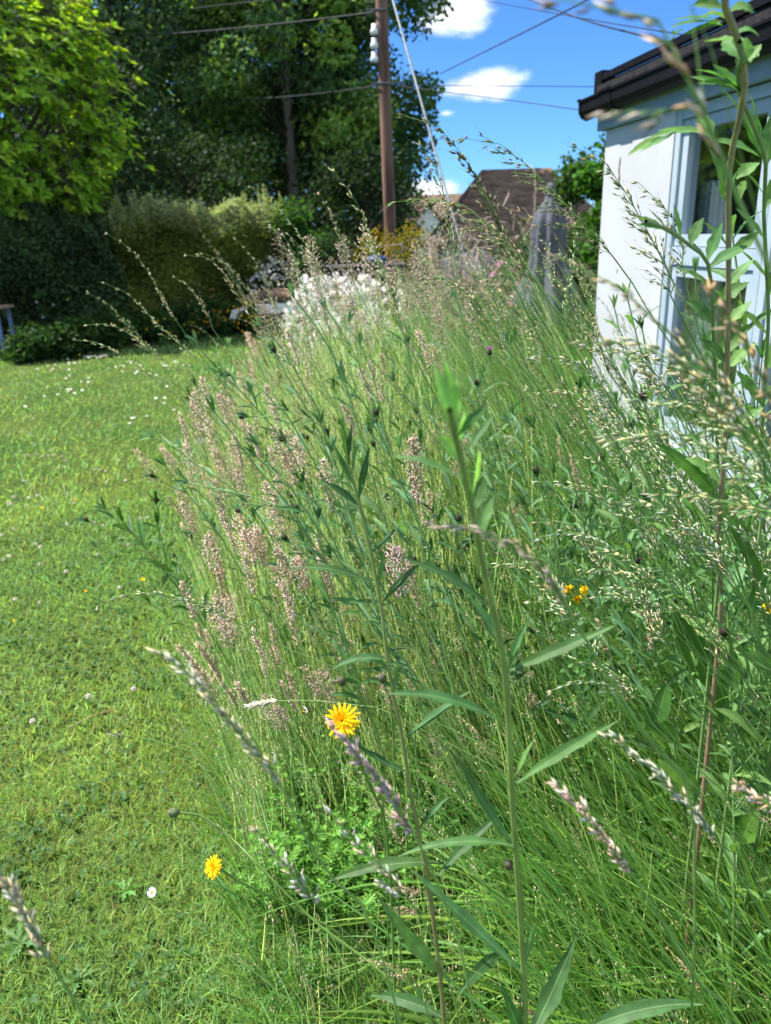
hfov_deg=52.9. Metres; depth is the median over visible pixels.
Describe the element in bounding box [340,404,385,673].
fog grass stalk
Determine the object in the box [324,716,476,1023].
oat grass stalk
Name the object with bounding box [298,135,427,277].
understorey tree
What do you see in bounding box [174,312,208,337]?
yellow flowering plant
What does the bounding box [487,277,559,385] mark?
oat grass stalk
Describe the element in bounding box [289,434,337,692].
fog grass stalk
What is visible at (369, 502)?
knapweed plant
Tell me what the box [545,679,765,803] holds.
oat grass stalk
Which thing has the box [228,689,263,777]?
fog grass stalk
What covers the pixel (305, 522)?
knapweed plant
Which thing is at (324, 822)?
bedstraw plant
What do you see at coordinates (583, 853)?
oat grass stalk
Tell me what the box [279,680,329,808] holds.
fog grass stalk
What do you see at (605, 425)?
oat grass stalk
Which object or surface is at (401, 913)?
oat grass stalk
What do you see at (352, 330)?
fog grass stalk
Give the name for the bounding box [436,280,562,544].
oat grass stalk
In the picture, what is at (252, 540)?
fog grass stalk
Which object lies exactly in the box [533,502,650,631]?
knapweed plant
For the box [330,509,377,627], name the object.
knapweed plant
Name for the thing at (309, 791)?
bedstraw plant
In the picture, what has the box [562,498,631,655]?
oat grass stalk
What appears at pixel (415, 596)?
fog grass stalk
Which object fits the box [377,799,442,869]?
bedstraw plant
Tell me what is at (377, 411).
knapweed plant
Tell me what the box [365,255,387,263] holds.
blue sack
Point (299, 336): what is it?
oat grass stalk
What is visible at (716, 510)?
oat grass stalk
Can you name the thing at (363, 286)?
white flowering plant
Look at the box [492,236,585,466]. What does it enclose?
oat grass stalk
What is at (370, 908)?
bedstraw plant
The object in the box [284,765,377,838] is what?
bedstraw plant
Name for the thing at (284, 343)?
oat grass stalk
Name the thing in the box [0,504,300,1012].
clover
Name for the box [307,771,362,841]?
bedstraw plant
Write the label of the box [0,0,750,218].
sky
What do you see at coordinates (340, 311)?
fog grass stalk
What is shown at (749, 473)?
oat grass stalk
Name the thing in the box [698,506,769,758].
knapweed plant
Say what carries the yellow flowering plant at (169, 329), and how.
on the ground at (104, 471)
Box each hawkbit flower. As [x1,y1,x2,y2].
[204,854,357,1022]
[325,703,396,1023]
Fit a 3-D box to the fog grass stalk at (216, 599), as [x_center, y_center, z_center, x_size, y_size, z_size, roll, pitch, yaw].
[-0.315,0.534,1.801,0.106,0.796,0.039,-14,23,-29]
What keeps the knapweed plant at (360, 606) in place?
on the ground at (104, 471)
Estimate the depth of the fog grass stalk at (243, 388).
3.79 m
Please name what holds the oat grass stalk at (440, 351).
on the ground at (104, 471)
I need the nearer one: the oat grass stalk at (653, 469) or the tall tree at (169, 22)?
the oat grass stalk at (653, 469)
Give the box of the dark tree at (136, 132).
[0,0,165,273]
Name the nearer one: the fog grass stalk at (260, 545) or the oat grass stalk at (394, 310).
the fog grass stalk at (260, 545)
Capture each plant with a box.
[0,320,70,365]
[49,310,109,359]
[76,496,265,653]
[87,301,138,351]
[111,488,275,711]
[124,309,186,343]
[140,428,397,754]
[145,312,179,345]
[145,454,347,753]
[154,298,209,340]
[162,563,305,725]
[173,473,482,780]
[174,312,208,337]
[175,466,278,571]
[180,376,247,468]
[184,330,431,753]
[189,337,265,443]
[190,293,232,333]
[200,395,413,838]
[206,309,237,337]
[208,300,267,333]
[217,368,437,689]
[221,829,302,896]
[224,818,312,924]
[231,298,267,334]
[231,783,284,920]
[235,711,327,779]
[240,754,288,830]
[241,430,520,835]
[246,255,293,317]
[248,505,370,702]
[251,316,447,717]
[254,747,300,836]
[257,430,323,521]
[262,454,304,550]
[263,351,305,421]
[263,765,327,890]
[265,593,337,681]
[265,781,377,923]
[266,341,416,717]
[267,424,348,588]
[270,727,345,792]
[274,804,358,893]
[277,751,341,807]
[278,760,380,917]
[279,308,328,379]
[280,739,365,833]
[281,795,310,877]
[282,772,346,834]
[283,274,328,342]
[283,480,390,645]
[283,811,379,885]
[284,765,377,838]
[285,812,382,899]
[286,282,462,798]
[286,730,364,862]
[290,803,341,839]
[291,736,384,765]
[292,468,378,769]
[293,745,410,821]
[295,312,354,368]
[295,417,508,1023]
[295,816,403,926]
[299,784,344,890]
[300,420,384,587]
[300,719,369,779]
[300,747,347,819]
[301,406,346,516]
[302,696,358,814]
[303,816,382,853]
[304,811,400,914]
[305,746,370,826]
[305,814,328,889]
[307,770,392,832]
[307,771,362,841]
[308,272,369,351]
[308,408,430,806]
[311,708,372,804]
[311,790,349,823]
[311,807,362,852]
[313,816,385,942]
[316,297,471,660]
[316,799,425,937]
[317,706,400,781]
[319,712,383,775]
[320,439,392,638]
[320,728,370,816]
[322,830,359,915]
[324,779,383,848]
[324,838,388,945]
[325,364,412,519]
[326,825,402,897]
[328,778,371,861]
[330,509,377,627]
[331,761,425,869]
[332,782,449,870]
[334,274,393,386]
[335,373,516,763]
[338,856,415,943]
[340,746,389,812]
[341,810,384,920]
[344,761,419,832]
[347,301,398,370]
[350,410,432,706]
[352,787,437,894]
[353,331,432,661]
[354,725,413,831]
[354,768,437,873]
[354,826,404,903]
[357,850,437,927]
[360,798,438,901]
[361,336,407,451]
[361,707,424,820]
[368,310,416,443]
[369,519,454,611]
[369,849,398,942]
[370,840,409,942]
[377,284,409,363]
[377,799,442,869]
[378,544,493,736]
[385,360,703,1023]
[386,287,461,656]
[389,405,461,600]
[389,780,411,844]
[392,433,467,781]
[393,358,433,452]
[395,319,467,468]
[401,797,476,890]
[404,537,563,753]
[414,777,452,871]
[422,498,511,660]
[424,398,501,765]
[449,289,528,705]
[457,404,526,625]
[459,362,524,537]
[460,374,558,724]
[465,301,525,365]
[469,373,517,547]
[470,627,563,794]
[472,636,544,742]
[479,249,528,350]
[479,432,545,544]
[496,395,524,433]
[499,330,554,720]
[502,406,580,560]
[510,507,581,696]
[513,316,566,477]
[514,446,604,550]
[514,493,632,659]
[519,487,573,668]
[524,413,594,798]
[526,612,673,857]
[528,460,615,870]
[531,411,592,483]
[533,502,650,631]
[541,655,617,776]
[543,420,647,824]
[556,450,672,730]
[558,480,644,684]
[559,455,679,739]
[560,407,636,619]
[562,480,643,758]
[567,375,650,786]
[570,479,640,626]
[576,447,683,888]
[578,491,667,669]
[584,346,683,568]
[585,469,645,563]
[589,401,687,583]
[591,491,677,779]
[592,758,768,965]
[596,454,717,916]
[599,450,659,660]
[602,293,680,694]
[611,377,695,612]
[613,362,674,540]
[617,278,758,873]
[622,526,685,733]
[627,0,763,992]
[628,444,687,668]
[631,611,770,849]
[633,313,691,614]
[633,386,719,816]
[634,205,749,998]
[634,387,742,590]
[655,551,690,734]
[656,444,770,682]
[663,530,724,791]
[667,376,752,814]
[670,541,769,766]
[676,255,738,779]
[682,350,770,1022]
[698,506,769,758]
[701,581,770,697]
[705,37,770,968]
[705,447,759,666]
[709,513,770,973]
[711,173,770,902]
[714,420,770,611]
[714,646,768,833]
[725,513,770,999]
[726,439,770,690]
[733,505,770,650]
[734,622,768,787]
[749,898,770,1021]
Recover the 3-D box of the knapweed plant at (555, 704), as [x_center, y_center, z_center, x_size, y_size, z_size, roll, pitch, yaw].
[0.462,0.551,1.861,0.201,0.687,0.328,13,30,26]
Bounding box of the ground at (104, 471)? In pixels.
[0,253,769,1023]
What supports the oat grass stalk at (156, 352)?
on the ground at (104, 471)
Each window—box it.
[653,82,770,473]
[737,203,770,483]
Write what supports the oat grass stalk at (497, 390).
on the ground at (104, 471)
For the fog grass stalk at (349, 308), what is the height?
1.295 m
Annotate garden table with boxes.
[0,304,14,352]
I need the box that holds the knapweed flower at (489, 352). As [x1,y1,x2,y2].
[487,346,512,615]
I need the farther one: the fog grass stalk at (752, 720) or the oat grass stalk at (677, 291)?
the oat grass stalk at (677, 291)
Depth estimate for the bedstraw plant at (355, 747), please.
2.09 m
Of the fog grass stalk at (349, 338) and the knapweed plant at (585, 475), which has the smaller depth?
the knapweed plant at (585, 475)
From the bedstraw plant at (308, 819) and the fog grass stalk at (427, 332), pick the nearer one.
the bedstraw plant at (308, 819)
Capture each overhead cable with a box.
[85,12,375,38]
[89,0,266,18]
[154,85,374,99]
[391,85,577,109]
[397,85,593,86]
[439,0,587,74]
[483,0,681,34]
[530,0,680,46]
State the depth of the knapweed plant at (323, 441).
3.01 m
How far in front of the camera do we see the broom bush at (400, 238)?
12.21 m
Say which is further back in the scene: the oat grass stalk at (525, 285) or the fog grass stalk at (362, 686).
the oat grass stalk at (525, 285)
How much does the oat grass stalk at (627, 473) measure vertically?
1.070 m
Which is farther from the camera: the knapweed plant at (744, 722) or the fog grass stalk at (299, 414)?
the fog grass stalk at (299, 414)
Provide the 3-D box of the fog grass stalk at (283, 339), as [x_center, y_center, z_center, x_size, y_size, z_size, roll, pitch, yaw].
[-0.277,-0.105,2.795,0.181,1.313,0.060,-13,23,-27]
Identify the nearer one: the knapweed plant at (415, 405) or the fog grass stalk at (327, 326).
the knapweed plant at (415, 405)
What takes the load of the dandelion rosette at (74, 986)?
on the ground at (104, 471)
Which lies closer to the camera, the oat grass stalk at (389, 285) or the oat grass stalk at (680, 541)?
the oat grass stalk at (680, 541)
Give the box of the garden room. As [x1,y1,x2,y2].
[577,0,770,548]
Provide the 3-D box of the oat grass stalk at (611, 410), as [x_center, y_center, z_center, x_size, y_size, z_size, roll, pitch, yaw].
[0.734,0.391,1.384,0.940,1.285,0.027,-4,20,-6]
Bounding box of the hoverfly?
[301,706,310,712]
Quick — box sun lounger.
[230,275,325,333]
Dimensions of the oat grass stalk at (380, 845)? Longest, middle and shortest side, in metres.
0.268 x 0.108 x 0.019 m
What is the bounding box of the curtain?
[679,180,725,417]
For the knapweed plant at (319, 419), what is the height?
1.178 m
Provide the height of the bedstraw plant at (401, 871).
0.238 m
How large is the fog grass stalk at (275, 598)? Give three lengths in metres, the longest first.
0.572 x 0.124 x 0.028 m
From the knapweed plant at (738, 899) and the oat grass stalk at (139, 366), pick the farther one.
the oat grass stalk at (139, 366)
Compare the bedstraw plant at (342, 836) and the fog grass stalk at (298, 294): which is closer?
the bedstraw plant at (342, 836)
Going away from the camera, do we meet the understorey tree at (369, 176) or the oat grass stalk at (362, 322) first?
the oat grass stalk at (362, 322)
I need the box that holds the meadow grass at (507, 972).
[133,268,770,1023]
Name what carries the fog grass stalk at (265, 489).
on the ground at (104, 471)
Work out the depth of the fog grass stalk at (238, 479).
1.91 m
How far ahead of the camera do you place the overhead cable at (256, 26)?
16.79 m
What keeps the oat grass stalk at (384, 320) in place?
on the ground at (104, 471)
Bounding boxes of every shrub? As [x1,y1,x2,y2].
[235,234,322,326]
[262,194,324,319]
[288,225,359,287]
[352,216,588,353]
[352,255,512,356]
[353,156,595,350]
[468,218,596,351]
[526,146,600,340]
[572,131,605,285]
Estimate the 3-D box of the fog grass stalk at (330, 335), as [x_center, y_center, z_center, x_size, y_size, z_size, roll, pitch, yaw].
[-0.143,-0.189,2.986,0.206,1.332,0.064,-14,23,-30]
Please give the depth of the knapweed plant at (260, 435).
3.08 m
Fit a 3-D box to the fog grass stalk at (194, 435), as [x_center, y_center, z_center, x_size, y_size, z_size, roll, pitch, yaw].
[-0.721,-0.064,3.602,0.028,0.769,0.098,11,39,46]
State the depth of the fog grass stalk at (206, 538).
1.77 m
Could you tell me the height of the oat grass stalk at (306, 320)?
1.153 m
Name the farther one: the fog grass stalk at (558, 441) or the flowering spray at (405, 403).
the fog grass stalk at (558, 441)
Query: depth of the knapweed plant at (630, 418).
2.52 m
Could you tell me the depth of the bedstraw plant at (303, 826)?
1.90 m
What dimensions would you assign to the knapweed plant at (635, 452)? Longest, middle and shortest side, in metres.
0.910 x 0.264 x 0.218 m
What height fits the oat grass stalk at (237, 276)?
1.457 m
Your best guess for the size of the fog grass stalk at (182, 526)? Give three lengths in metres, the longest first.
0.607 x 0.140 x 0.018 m
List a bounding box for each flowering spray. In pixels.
[100,434,210,579]
[125,435,211,602]
[173,372,233,498]
[389,351,422,543]
[425,358,447,534]
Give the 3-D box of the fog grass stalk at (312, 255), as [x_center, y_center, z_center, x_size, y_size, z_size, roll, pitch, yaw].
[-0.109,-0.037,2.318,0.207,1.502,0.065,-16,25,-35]
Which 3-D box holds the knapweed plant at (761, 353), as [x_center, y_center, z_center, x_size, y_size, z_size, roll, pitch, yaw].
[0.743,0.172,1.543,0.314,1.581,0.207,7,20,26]
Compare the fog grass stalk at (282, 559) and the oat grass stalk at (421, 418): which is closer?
the fog grass stalk at (282, 559)
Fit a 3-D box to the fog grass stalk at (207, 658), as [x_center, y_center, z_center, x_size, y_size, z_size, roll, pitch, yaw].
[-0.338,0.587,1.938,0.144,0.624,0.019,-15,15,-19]
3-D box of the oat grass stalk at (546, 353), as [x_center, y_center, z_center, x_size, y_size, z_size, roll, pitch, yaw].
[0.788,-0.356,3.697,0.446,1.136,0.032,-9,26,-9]
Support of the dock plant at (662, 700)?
on the ground at (104, 471)
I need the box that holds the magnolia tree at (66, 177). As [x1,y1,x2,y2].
[0,0,157,337]
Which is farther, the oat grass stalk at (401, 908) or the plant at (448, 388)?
the oat grass stalk at (401, 908)
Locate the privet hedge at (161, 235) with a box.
[102,184,298,330]
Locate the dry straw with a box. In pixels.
[68,709,113,727]
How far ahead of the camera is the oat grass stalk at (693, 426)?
2.14 m
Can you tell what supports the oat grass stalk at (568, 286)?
on the ground at (104, 471)
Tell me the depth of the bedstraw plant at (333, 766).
1.92 m
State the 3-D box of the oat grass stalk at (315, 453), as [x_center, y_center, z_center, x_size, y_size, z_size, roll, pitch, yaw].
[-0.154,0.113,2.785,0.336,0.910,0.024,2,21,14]
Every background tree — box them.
[17,0,167,273]
[143,61,285,261]
[188,67,339,269]
[219,65,444,255]
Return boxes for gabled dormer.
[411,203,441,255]
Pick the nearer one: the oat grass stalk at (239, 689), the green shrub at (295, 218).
the oat grass stalk at (239, 689)
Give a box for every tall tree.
[9,0,240,287]
[78,0,304,278]
[169,0,404,256]
[248,0,454,261]
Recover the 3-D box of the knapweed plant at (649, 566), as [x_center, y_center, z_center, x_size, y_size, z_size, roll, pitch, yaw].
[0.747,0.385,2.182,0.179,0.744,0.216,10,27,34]
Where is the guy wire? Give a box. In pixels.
[392,0,473,287]
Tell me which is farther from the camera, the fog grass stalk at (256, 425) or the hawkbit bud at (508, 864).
the fog grass stalk at (256, 425)
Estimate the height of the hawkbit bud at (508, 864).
0.716 m
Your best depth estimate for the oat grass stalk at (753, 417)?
1.01 m
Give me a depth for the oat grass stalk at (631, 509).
1.02 m
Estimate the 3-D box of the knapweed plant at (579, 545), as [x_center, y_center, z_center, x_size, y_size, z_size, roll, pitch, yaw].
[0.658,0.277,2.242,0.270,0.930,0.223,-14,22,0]
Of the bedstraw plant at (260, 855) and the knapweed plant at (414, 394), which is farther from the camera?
the knapweed plant at (414, 394)
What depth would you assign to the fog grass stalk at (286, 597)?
1.69 m
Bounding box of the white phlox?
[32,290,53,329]
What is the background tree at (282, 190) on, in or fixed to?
on the ground at (104, 471)
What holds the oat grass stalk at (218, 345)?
on the ground at (104, 471)
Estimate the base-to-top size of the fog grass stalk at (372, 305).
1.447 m
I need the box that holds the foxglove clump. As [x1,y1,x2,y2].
[187,284,222,328]
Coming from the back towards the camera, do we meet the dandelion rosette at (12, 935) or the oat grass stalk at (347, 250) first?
the oat grass stalk at (347, 250)
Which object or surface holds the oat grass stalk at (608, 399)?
on the ground at (104, 471)
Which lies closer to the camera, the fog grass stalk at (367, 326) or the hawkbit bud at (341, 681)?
the hawkbit bud at (341, 681)
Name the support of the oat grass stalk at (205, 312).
on the ground at (104, 471)
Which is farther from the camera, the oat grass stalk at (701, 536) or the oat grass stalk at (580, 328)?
the oat grass stalk at (580, 328)
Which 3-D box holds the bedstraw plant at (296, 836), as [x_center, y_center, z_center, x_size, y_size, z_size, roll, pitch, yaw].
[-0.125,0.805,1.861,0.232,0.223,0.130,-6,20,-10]
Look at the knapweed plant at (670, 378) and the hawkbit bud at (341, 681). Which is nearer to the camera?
the hawkbit bud at (341, 681)
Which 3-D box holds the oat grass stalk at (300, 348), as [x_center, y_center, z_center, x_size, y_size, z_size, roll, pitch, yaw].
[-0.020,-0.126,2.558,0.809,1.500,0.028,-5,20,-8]
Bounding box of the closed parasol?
[510,182,583,380]
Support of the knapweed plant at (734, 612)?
on the ground at (104, 471)
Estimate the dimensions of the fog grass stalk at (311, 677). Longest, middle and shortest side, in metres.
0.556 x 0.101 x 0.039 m
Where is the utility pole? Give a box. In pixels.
[366,0,404,262]
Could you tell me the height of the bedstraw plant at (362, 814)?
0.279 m
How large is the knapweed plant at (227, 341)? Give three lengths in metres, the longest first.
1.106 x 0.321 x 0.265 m
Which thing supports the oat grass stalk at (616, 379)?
on the ground at (104, 471)
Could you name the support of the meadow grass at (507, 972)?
on the ground at (104, 471)
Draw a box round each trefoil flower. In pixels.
[560,585,585,922]
[568,595,595,912]
[572,584,604,914]
[741,602,770,1003]
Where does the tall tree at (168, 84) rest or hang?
on the ground at (104, 471)
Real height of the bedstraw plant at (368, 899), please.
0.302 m
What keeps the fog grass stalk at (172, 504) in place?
on the ground at (104, 471)
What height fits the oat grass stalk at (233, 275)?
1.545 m
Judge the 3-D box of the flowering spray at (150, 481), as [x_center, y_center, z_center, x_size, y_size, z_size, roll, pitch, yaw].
[-0.829,0.115,2.905,0.352,0.849,0.077,-2,20,0]
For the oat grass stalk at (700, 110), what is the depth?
0.32 m
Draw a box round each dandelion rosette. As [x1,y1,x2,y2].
[0,921,46,964]
[52,962,101,993]
[109,875,142,900]
[240,929,325,1021]
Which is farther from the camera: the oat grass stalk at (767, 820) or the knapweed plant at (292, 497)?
the knapweed plant at (292, 497)
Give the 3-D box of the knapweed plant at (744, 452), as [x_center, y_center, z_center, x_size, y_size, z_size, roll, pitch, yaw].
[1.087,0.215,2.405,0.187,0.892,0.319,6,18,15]
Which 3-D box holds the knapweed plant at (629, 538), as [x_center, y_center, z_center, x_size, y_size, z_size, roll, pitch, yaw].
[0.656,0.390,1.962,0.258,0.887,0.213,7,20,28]
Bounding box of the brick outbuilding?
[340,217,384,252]
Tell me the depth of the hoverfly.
0.94 m
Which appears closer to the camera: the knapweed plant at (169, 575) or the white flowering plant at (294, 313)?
the knapweed plant at (169, 575)
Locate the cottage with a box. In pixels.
[383,180,461,255]
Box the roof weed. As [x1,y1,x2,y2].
[668,29,683,38]
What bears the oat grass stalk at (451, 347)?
on the ground at (104, 471)
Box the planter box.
[323,262,406,322]
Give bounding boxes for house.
[423,168,591,279]
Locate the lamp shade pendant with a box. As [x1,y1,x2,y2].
[699,127,748,163]
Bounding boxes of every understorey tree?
[109,128,275,301]
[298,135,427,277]
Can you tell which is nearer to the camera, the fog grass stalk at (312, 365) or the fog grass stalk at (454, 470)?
the fog grass stalk at (312, 365)
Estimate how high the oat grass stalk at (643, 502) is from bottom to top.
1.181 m
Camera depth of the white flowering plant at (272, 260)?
13.33 m
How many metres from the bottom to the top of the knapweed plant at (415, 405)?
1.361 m
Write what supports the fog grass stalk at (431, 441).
on the ground at (104, 471)
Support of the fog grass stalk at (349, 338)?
on the ground at (104, 471)
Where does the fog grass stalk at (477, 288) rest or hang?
on the ground at (104, 471)
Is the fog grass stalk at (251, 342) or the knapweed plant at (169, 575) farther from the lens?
the fog grass stalk at (251, 342)
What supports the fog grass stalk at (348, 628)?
on the ground at (104, 471)
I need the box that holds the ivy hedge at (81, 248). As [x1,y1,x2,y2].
[0,200,134,348]
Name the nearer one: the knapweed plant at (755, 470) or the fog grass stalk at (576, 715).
the fog grass stalk at (576, 715)
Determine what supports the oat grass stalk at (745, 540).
on the ground at (104, 471)
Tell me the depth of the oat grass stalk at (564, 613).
1.14 m
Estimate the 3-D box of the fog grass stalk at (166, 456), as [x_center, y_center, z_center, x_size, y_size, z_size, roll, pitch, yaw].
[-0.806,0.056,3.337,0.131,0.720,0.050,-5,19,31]
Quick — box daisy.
[147,887,156,897]
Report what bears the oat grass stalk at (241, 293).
on the ground at (104, 471)
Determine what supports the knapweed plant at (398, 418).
on the ground at (104, 471)
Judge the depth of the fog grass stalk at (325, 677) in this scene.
1.85 m
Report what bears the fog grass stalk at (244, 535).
on the ground at (104, 471)
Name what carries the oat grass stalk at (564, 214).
on the ground at (104, 471)
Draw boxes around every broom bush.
[353,225,405,275]
[385,219,441,306]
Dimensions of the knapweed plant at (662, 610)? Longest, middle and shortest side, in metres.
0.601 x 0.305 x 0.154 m
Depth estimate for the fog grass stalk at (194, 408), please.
2.17 m
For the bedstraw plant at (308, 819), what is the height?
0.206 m
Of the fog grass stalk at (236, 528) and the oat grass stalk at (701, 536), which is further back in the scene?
the fog grass stalk at (236, 528)
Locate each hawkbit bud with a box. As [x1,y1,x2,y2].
[168,807,436,1023]
[294,888,305,1023]
[337,677,391,1023]
[378,673,403,1023]
[503,859,523,1013]
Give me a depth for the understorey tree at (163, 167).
16.85 m
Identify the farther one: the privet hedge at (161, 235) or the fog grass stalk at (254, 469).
the privet hedge at (161, 235)
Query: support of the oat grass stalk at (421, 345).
on the ground at (104, 471)
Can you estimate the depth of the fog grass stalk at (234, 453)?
2.75 m
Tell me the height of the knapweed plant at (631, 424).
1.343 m
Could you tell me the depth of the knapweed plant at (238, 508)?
1.88 m
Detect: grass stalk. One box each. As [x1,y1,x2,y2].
[0,870,90,1023]
[74,338,502,683]
[84,323,495,657]
[87,291,217,481]
[95,591,766,926]
[102,282,491,636]
[105,232,493,646]
[107,731,345,900]
[132,448,180,521]
[145,647,401,1023]
[153,376,246,472]
[159,445,186,476]
[160,447,199,520]
[164,460,231,594]
[166,495,187,522]
[174,276,379,505]
[175,488,223,646]
[175,643,267,781]
[178,580,248,836]
[179,412,231,654]
[180,442,225,648]
[180,468,285,610]
[180,505,209,566]
[180,522,217,589]
[181,364,242,440]
[184,254,448,632]
[186,652,248,827]
[188,401,214,485]
[189,391,240,622]
[189,430,205,453]
[191,325,241,377]
[194,623,235,717]
[194,641,284,804]
[195,671,244,827]
[198,376,252,635]
[198,534,259,773]
[200,231,279,387]
[200,463,220,530]
[201,253,461,592]
[203,629,238,740]
[204,417,257,670]
[204,602,273,758]
[207,530,260,733]
[209,664,267,779]
[210,447,278,589]
[210,478,268,742]
[210,491,307,759]
[210,590,271,821]
[214,562,248,730]
[214,594,273,754]
[217,391,268,642]
[217,508,279,766]
[221,593,246,674]
[221,681,360,854]
[225,440,271,586]
[226,398,238,432]
[228,272,264,333]
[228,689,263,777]
[231,435,284,698]
[231,515,287,767]
[233,237,481,631]
[233,359,252,406]
[233,469,285,715]
[234,681,291,833]
[236,375,250,411]
[236,513,285,616]
[238,409,286,658]
[240,351,307,434]
[240,527,298,779]
[241,551,295,800]
[243,698,770,935]
[244,332,261,366]
[245,423,305,722]
[246,351,256,384]
[246,455,261,483]
[246,528,293,753]
[247,331,267,409]
[248,186,539,606]
[248,265,296,332]
[248,400,269,487]
[248,825,432,1023]
[249,332,323,457]
[249,359,261,401]
[250,290,282,430]
[250,524,305,784]
[251,627,313,883]
[252,528,311,812]
[253,417,259,483]
[254,289,432,707]
[257,301,310,526]
[258,693,277,791]
[259,378,369,512]
[261,209,530,641]
[261,481,311,734]
[262,287,357,461]
[263,649,303,745]
[264,384,294,542]
[266,705,295,801]
[268,224,457,672]
[268,446,313,687]
[268,565,335,744]
[268,622,289,777]
[269,256,391,519]
[269,425,320,679]
[269,527,315,749]
[270,297,310,477]
[270,398,310,618]
[270,490,316,724]
[271,278,379,503]
[271,705,291,803]
[272,544,326,776]
[272,593,281,612]
[273,233,313,419]
[276,518,309,578]
[276,578,333,821]
[278,228,448,622]
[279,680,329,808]
[280,451,331,737]
[281,303,333,368]
[283,428,331,709]
[283,553,300,640]
[285,329,327,559]
[285,448,329,689]
[285,602,321,755]
[285,670,317,770]
[286,253,325,443]
[288,421,360,536]
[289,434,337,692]
[290,355,339,411]
[290,555,339,792]
[292,439,342,702]
[295,298,365,679]
[295,401,303,429]
[295,551,342,783]
[296,367,305,417]
[301,665,356,794]
[303,235,364,572]
[305,248,337,407]
[305,374,310,411]
[308,251,364,542]
[309,293,433,564]
[309,682,366,759]
[311,283,360,530]
[312,664,364,820]
[314,533,350,715]
[315,284,346,429]
[315,538,358,767]
[316,466,367,757]
[317,193,523,624]
[317,557,347,705]
[318,301,344,422]
[319,457,368,724]
[321,251,375,342]
[321,276,414,413]
[322,278,382,405]
[323,804,460,1023]
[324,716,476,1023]
[326,258,378,540]
[327,578,361,740]
[328,281,361,429]
[329,168,553,678]
[330,633,355,736]
[335,240,398,626]
[337,236,385,501]
[338,301,365,424]
[338,605,361,694]
[340,296,370,433]
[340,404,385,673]
[346,301,391,518]
[346,373,404,502]
[351,350,485,600]
[351,615,367,632]
[351,699,417,891]
[352,283,419,421]
[354,225,418,628]
[356,310,396,502]
[357,366,388,527]
[358,795,379,935]
[359,252,403,514]
[359,958,437,1023]
[360,237,553,700]
[360,381,436,533]
[361,311,383,417]
[361,685,376,752]
[363,256,488,527]
[366,828,418,934]
[368,361,404,600]
[371,420,396,536]
[375,281,413,475]
[376,674,432,840]
[377,353,389,440]
[378,901,437,983]
[379,198,770,598]
[380,802,422,979]
[383,543,426,943]
[384,268,446,361]
[384,346,443,435]
[387,266,436,562]
[389,294,494,520]
[391,266,451,361]
[392,113,770,859]
[394,886,477,962]
[394,905,434,950]
[399,267,449,353]
[402,434,445,933]
[403,280,444,515]
[405,561,442,736]
[405,661,421,819]
[406,343,463,535]
[407,258,456,593]
[408,238,456,311]
[409,240,460,605]
[411,683,437,785]
[412,276,765,676]
[414,141,532,761]
[415,330,448,587]
[416,304,520,509]
[416,314,479,366]
[417,417,517,597]
[419,489,437,587]
[420,761,481,850]
[421,333,510,553]
[421,521,695,1023]
[425,430,438,452]
[425,640,447,794]
[426,733,447,830]
[427,305,496,421]
[428,344,465,509]
[429,250,467,508]
[430,293,468,533]
[431,306,477,588]
[434,282,507,401]
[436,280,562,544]
[438,239,477,452]
[442,200,655,691]
[446,440,467,553]
[452,128,762,469]
[456,715,521,868]
[458,505,627,782]
[460,229,498,502]
[460,300,502,574]
[465,333,506,447]
[466,263,641,675]
[466,614,568,765]
[469,281,610,612]
[474,292,610,600]
[479,219,607,481]
[482,262,539,359]
[482,292,532,396]
[483,380,528,457]
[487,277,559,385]
[490,340,577,467]
[490,560,770,873]
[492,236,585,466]
[492,266,552,383]
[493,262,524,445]
[497,204,635,498]
[497,295,581,466]
[498,260,581,406]
[499,289,684,716]
[500,398,580,566]
[502,434,516,521]
[503,998,547,1022]
[507,281,590,446]
[509,324,579,461]
[511,381,770,712]
[511,505,525,547]
[514,207,578,754]
[518,208,696,586]
[521,693,543,781]
[522,237,641,473]
[524,596,769,879]
[525,263,769,569]
[526,357,649,590]
[526,391,645,564]
[527,627,610,815]
[528,354,770,628]
[532,481,770,694]
[532,520,770,787]
[533,390,768,657]
[534,530,770,722]
[535,0,770,276]
[545,252,770,457]
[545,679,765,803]
[545,778,729,1023]
[549,377,582,436]
[550,274,696,593]
[552,392,617,537]
[555,387,765,625]
[556,278,647,510]
[557,435,562,477]
[560,253,710,601]
[561,257,734,651]
[561,377,770,680]
[561,652,770,829]
[562,137,770,472]
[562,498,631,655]
[563,814,607,981]
[569,337,770,480]
[569,453,598,608]
[573,695,583,762]
[575,339,770,573]
[575,456,767,675]
[576,340,770,561]
[577,566,770,716]
[579,426,770,642]
[582,331,654,475]
[585,3,770,264]
[585,327,682,572]
[588,592,770,795]
[590,348,770,555]
[593,295,693,499]
[593,548,770,731]
[595,428,770,632]
[595,618,626,781]
[596,428,770,487]
[597,408,763,601]
[597,730,770,929]
[598,584,764,773]
[605,321,712,517]
[607,497,766,678]
[613,347,770,527]
[613,674,657,781]
[617,313,626,451]
[622,498,770,666]
[623,180,770,569]
[623,398,770,466]
[626,447,770,613]
[626,567,768,731]
[639,488,770,520]
[644,607,654,773]
[646,503,770,657]
[652,236,714,483]
[652,606,770,739]
[653,483,770,595]
[654,528,770,659]
[658,826,731,935]
[665,946,705,995]
[674,531,770,614]
[682,410,744,536]
[684,410,763,599]
[688,375,770,461]
[688,443,768,496]
[692,518,770,577]
[701,831,769,896]
[703,277,770,420]
[727,801,770,826]
[731,778,770,813]
[740,691,768,795]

